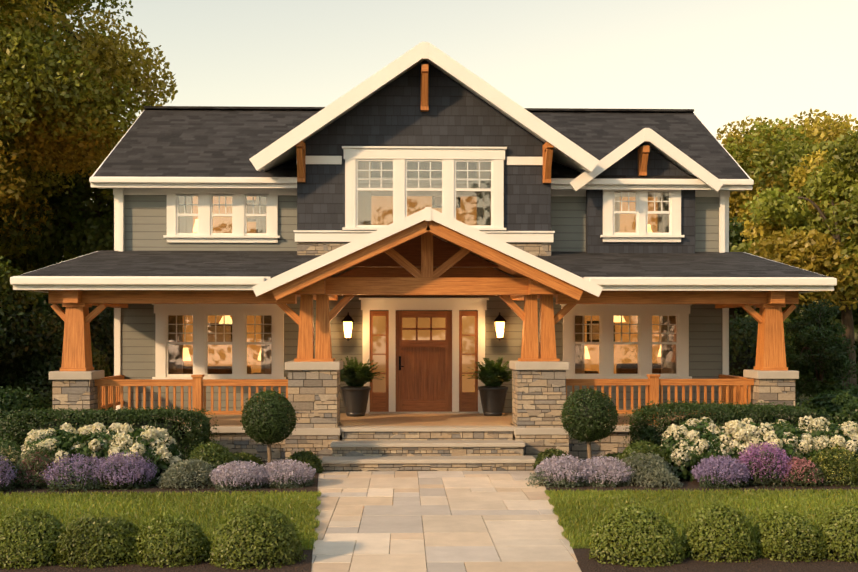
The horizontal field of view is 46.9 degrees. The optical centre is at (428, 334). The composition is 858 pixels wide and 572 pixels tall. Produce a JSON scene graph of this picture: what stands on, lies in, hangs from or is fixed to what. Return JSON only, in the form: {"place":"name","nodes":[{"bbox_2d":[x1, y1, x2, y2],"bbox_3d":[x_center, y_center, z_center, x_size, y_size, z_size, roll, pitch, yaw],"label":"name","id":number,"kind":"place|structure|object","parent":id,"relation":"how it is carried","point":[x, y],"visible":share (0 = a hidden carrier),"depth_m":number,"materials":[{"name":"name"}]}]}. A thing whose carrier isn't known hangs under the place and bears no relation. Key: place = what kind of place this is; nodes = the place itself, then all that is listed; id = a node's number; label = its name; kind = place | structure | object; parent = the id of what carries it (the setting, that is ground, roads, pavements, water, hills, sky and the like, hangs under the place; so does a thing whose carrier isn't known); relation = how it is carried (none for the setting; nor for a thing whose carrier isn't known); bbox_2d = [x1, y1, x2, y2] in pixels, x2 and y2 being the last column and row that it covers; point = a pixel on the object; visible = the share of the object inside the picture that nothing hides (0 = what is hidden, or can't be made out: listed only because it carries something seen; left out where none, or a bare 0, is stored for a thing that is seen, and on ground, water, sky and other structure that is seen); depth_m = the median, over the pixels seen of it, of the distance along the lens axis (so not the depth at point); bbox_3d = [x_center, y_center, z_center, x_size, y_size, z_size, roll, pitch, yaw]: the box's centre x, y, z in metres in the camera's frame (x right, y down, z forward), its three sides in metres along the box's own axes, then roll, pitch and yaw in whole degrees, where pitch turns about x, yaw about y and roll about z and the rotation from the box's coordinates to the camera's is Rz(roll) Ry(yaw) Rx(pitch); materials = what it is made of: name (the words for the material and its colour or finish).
{"place":"outdoors","nodes":[
{"label":"outdoors","id":0,"kind":"place"},
{"bbox_2d":[0,378,839,470],"bbox_3d":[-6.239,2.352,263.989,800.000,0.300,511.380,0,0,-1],"label":"ground","id":1,"kind":"structure","parent":0,"point":[802,398],"depth_m":33.77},
{"bbox_2d":[0,386,50,444],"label":"shrub","id":2,"kind":"object","parent":1,"relation":"on","point":[14,400],"visible":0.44,"depth_m":17.71,"materials":[{"name":"green plant"}]},
{"bbox_2d":[0,256,63,376],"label":"tree","id":3,"kind":"object","parent":1,"relation":"on","point":[14,324],"visible":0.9,"depth_m":21.98,"materials":[{"name":"green plant"}]},
{"bbox_2d":[1,110,82,256],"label":"tree","id":4,"kind":"object","parent":1,"relation":"on","point":[63,246],"depth_m":32.87,"materials":[{"name":"green plant"}]},
{"bbox_2d":[43,259,66,307],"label":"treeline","id":5,"kind":"object","parent":1,"relation":"on","point":[44,296],"depth_m":79.01,"materials":[{"name":"green plant"}]},
{"bbox_2d":[0,322,113,410],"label":"understorey","id":6,"kind":"object","parent":1,"relation":"on","point":[38,378],"visible":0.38,"depth_m":22.44,"materials":[{"name":"green plant"}]},
{"bbox_2d":[0,296,113,389],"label":"treeline","id":7,"kind":"object","parent":1,"relation":"on","point":[41,303],"depth_m":34.21,"materials":[{"name":"green plant"}]},
{"bbox_2d":[0,102,124,300],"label":"tree","id":8,"kind":"object","parent":1,"relation":"on","point":[92,231],"visible":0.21,"depth_m":29.16,"materials":[{"name":"green plant"}]},
{"bbox_2d":[13,296,113,407],"bbox_3d":[-9.532,0.425,27.117,3.663,3.773,3.580,0,0,-1],"label":"tree","id":9,"kind":"object","parent":1,"relation":"on","point":[97,331],"visible":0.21,"depth_m":26.33,"materials":[{"name":"green plant"}]},
{"bbox_2d":[0,0,177,238],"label":"tree","id":10,"kind":"object","parent":1,"relation":"on","point":[66,92],"visible":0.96,"depth_m":24.01,"materials":[{"name":"green plant"}]},
{"bbox_2d":[37,64,807,466],"bbox_3d":[-0.062,-1.453,18.131,13.200,7.310,3.250,0,0,-1],"label":"porch","id":11,"kind":"object","parent":1,"relation":"on","point":[427,264],"visible":0.65,"depth_m":16.90,"materials":[{"name":"wood"}]},
{"bbox_2d":[340,386,370,416],"bbox_3d":[-1.417,1.280,19.102,0.590,0.565,0.590,0,0,-1],"label":"planter","id":12,"kind":"object","parent":11,"relation":"on","point":[355,399],"visible":0.98,"depth_m":18.91,"materials":[{"name":"black ceramic"}]},
{"bbox_2d":[340,356,383,386],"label":"planter plant","id":13,"kind":"object","parent":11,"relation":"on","point":[354,374],"visible":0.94,"depth_m":18.91,"materials":[{"name":"green plant"}]},
{"bbox_2d":[478,386,507,415],"bbox_3d":[1.242,1.280,19.169,0.590,0.565,0.590,0,0,-1],"label":"planter","id":14,"kind":"object","parent":11,"relation":"on","point":[493,400],"visible":0.98,"depth_m":18.97,"materials":[{"name":"black ceramic"}]},
{"bbox_2d":[462,357,511,386],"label":"planter plant","id":15,"kind":"object","parent":14,"relation":"in","point":[492,373],"visible":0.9,"depth_m":18.98,"materials":[{"name":"green plant"}]},
{"bbox_2d":[0,460,857,571],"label":"garden bed","id":16,"kind":"object","parent":1,"relation":"on","point":[687,564],"visible":0.11,"depth_m":9.38,"materials":[{"name":"green plant"}]},
{"bbox_2d":[0,505,72,569],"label":"boxwood","id":17,"kind":"object","parent":16,"relation":"on","point":[27,536],"visible":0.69,"depth_m":9.30,"materials":[{"name":"green plant"}]},
{"bbox_2d":[52,513,147,568],"bbox_3d":[-3.153,1.961,9.555,0.911,0.534,0.818,0,0,-1],"label":"boxwood","id":18,"kind":"object","parent":16,"relation":"on","point":[96,541],"visible":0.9,"depth_m":9.31,"materials":[{"name":"green plant"}]},
{"bbox_2d":[19,422,182,483],"bbox_3d":[-4.840,1.731,14.669,2.404,0.868,1.212,0,0,-1],"label":"hydrangea","id":19,"kind":"object","parent":16,"relation":"on","point":[158,448],"visible":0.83,"depth_m":14.39,"materials":[{"name":"white plant"}]},
{"bbox_2d":[0,405,218,459],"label":"hedge","id":20,"kind":"object","parent":16,"relation":"on","point":[191,437],"visible":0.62,"depth_m":15.72,"materials":[{"name":"green plant"}]},
{"bbox_2d":[0,434,315,492],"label":"perennials","id":21,"kind":"object","parent":16,"relation":"on","point":[111,474],"visible":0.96,"depth_m":13.92,"materials":[{"name":"purple plant"}]},
{"bbox_2d":[130,511,211,567],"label":"boxwood","id":22,"kind":"object","parent":16,"relation":"on","point":[173,540],"visible":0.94,"depth_m":9.36,"materials":[{"name":"green plant"}]},
{"bbox_2d":[185,440,237,481],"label":"shrub","id":23,"kind":"object","parent":16,"relation":"on","point":[205,452],"visible":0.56,"depth_m":14.67,"materials":[{"name":"green plant"}]},
{"bbox_2d":[228,452,266,466],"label":"shrub","id":24,"kind":"object","parent":16,"relation":"on","point":[245,456],"visible":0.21,"depth_m":15.39,"materials":[{"name":"green plant"}]},
{"bbox_2d":[206,500,307,569],"bbox_3d":[-1.664,1.911,9.546,0.971,0.644,0.936,0,0,-1],"label":"boxwood","id":25,"kind":"object","parent":16,"relation":"on","point":[264,537],"visible":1,"depth_m":9.30,"materials":[{"name":"green plant"}]},
{"bbox_2d":[240,388,297,462],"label":"topiary","id":26,"kind":"object","parent":16,"relation":"on","point":[268,418],"visible":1,"depth_m":14.94,"materials":[{"name":"green plant"}]},
{"bbox_2d":[288,449,323,472],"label":"shrub","id":27,"kind":"object","parent":16,"relation":"on","point":[311,459],"visible":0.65,"depth_m":15.49,"materials":[{"name":"green plant"}]},
{"bbox_2d":[0,488,857,548],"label":"lawn grass","id":28,"kind":"structure","parent":16,"relation":"on","point":[306,512],"depth_m":12.44,"materials":[{"name":"green plant"}]},
{"bbox_2d":[532,448,569,468],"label":"shrub","id":29,"kind":"object","parent":16,"relation":"on","point":[551,452],"visible":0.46,"depth_m":15.62,"materials":[{"name":"green plant"}]},
{"bbox_2d":[559,386,619,462],"bbox_3d":[2.482,1.498,15.303,0.934,1.410,0.877,0,0,-1],"label":"topiary","id":30,"kind":"object","parent":16,"relation":"on","point":[589,418],"visible":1,"depth_m":15.09,"materials":[{"name":"green plant"}]},
{"bbox_2d":[598,452,621,460],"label":"shrub","id":31,"kind":"object","parent":16,"relation":"on","point":[614,455],"visible":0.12,"depth_m":15.58,"materials":[{"name":"green plant"}]},
{"bbox_2d":[586,501,688,566],"bbox_3d":[2.023,1.926,9.630,0.996,0.618,0.914,0,0,-1],"label":"boxwood","id":32,"kind":"object","parent":16,"relation":"on","point":[639,535],"visible":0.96,"depth_m":9.39,"materials":[{"name":"green plant"}]},
{"bbox_2d":[617,439,672,479],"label":"shrub","id":33,"kind":"object","parent":16,"relation":"on","point":[651,448],"visible":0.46,"depth_m":14.86,"materials":[{"name":"green plant"}]},
{"bbox_2d":[525,441,857,488],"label":"perennials","id":34,"kind":"object","parent":16,"relation":"on","point":[767,469],"visible":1,"depth_m":14.14,"materials":[{"name":"purple plant"}]},
{"bbox_2d":[677,499,760,562],"bbox_3d":[2.846,1.922,9.764,0.843,0.606,0.771,0,0,-1],"label":"boxwood","id":35,"kind":"object","parent":16,"relation":"on","point":[709,534],"visible":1,"depth_m":9.54,"materials":[{"name":"green plant"}]},
{"bbox_2d":[622,399,836,447],"bbox_3d":[4.935,1.616,16.250,3.515,1.069,0.926,0,0,-1],"label":"hedge","id":36,"kind":"object","parent":16,"relation":"on","point":[722,413],"visible":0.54,"depth_m":16.03,"materials":[{"name":"green plant"}]},
{"bbox_2d":[659,415,857,481],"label":"hydrangea","id":37,"kind":"object","parent":16,"relation":"on","point":[687,446],"visible":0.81,"depth_m":14.71,"materials":[{"name":"white plant"}]},
{"bbox_2d":[751,505,830,562],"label":"boxwood","id":38,"kind":"object","parent":16,"relation":"on","point":[787,535],"visible":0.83,"depth_m":9.57,"materials":[{"name":"green plant"}]},
{"bbox_2d":[814,500,857,562],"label":"boxwood","id":39,"kind":"object","parent":16,"relation":"on","point":[839,529],"visible":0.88,"depth_m":9.56,"materials":[{"name":"green plant"}]},
{"bbox_2d":[729,216,796,346],"bbox_3d":[10.659,-0.945,35.027,5.361,6.424,5.860,0,0,-1],"label":"tree","id":40,"kind":"object","parent":1,"relation":"on","point":[735,237],"visible":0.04,"depth_m":34.34,"materials":[{"name":"green plant"}]},
{"bbox_2d":[729,311,805,405],"bbox_3d":[8.244,0.794,25.823,3.234,2.872,3.047,0,0,-1],"label":"bush","id":41,"kind":"object","parent":1,"relation":"on","point":[742,356],"visible":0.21,"depth_m":25.27,"materials":[{"name":"green plant"}]},
{"bbox_2d":[716,113,857,333],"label":"tree","id":42,"kind":"object","parent":1,"relation":"on","point":[764,155],"visible":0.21,"depth_m":38.08,"materials":[{"name":"green plant"}]},
{"bbox_2d":[722,109,857,144],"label":"tree","id":43,"kind":"object","parent":1,"relation":"on","point":[809,117],"depth_m":56.40,"materials":[{"name":"green plant"}]},
{"bbox_2d":[729,298,857,386],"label":"treeline","id":44,"kind":"object","parent":1,"relation":"on","point":[836,318],"visible":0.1,"depth_m":40.89,"materials":[{"name":"green plant"}]},
{"bbox_2d":[730,130,857,389],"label":"tree","id":45,"kind":"object","parent":1,"relation":"on","point":[791,234],"visible":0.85,"depth_m":30.99,"materials":[{"name":"green plant"}]},
{"bbox_2d":[784,299,857,397],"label":"young tree","id":46,"kind":"object","parent":1,"relation":"on","point":[810,340],"visible":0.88,"depth_m":23.77,"materials":[{"name":"green plant"}]},
{"bbox_2d":[798,389,857,428],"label":"shrub","id":47,"kind":"object","parent":1,"relation":"on","point":[841,408],"visible":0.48,"depth_m":17.92,"materials":[{"name":"green plant"}]},
{"bbox_2d":[836,384,857,397],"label":"shrub","id":48,"kind":"object","parent":1,"relation":"on","point":[854,391],"visible":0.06,"depth_m":19.26,"materials":[{"name":"green plant"}]},
{"bbox_2d":[89,60,753,412],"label":"exterior wall","id":49,"kind":"structure","parent":0,"point":[555,214],"depth_m":19.61,"materials":[{"name":"grey wood"}]},
{"bbox_2d":[341,312,354,340],"bbox_3d":[-1.599,-0.163,19.575,0.250,0.570,0.305,0,0,-1],"label":"wall lantern","id":50,"kind":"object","parent":49,"relation":"attached to","point":[347,321],"depth_m":19.47,"materials":[{"name":"white glass"}]},
{"bbox_2d":[152,146,691,378],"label":"house windows","id":51,"kind":"structure","parent":49,"relation":"attached to","point":[401,157],"depth_m":19.61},
{"bbox_2d":[169,162,675,373],"bbox_3d":[-0.114,-0.958,20.180,10.600,5.040,1.650,0,0,-1],"label":"house interior","id":52,"kind":"object","parent":49,"relation":"in","point":[580,330],"depth_m":19.89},
{"bbox_2d":[10,42,836,300],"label":"house roof","id":53,"kind":"structure","parent":49,"relation":"on","point":[588,144],"depth_m":18.61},
{"bbox_2d":[359,298,488,413],"bbox_3d":[-0.102,0.412,19.706,2.580,2.300,0.160,0,0,-1],"label":"front door","id":54,"kind":"structure","parent":49,"relation":"attached to","point":[423,360],"depth_m":19.71,"materials":[{"name":"wood"}]},
{"bbox_2d":[493,312,506,340],"bbox_3d":[1.400,-0.163,19.651,0.250,0.570,0.305,0,0,-1],"label":"wall lantern","id":55,"kind":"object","parent":49,"relation":"attached to","point":[499,320],"depth_m":19.54,"materials":[{"name":"white glass"}]},
{"bbox_2d":[321,426,535,471],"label":"porch steps","id":56,"kind":"structure","parent":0,"point":[427,448],"depth_m":16.24,"materials":[{"name":"beige stone"}]},
{"bbox_2d":[311,471,581,571],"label":"walkway","id":57,"kind":"structure","parent":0,"point":[439,521],"depth_m":11.34,"materials":[{"name":"beige stone"}]},
{"bbox_2d":[57,0,857,201],"label":"sky","id":58,"kind":"structure","parent":0,"point":[725,61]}
]}

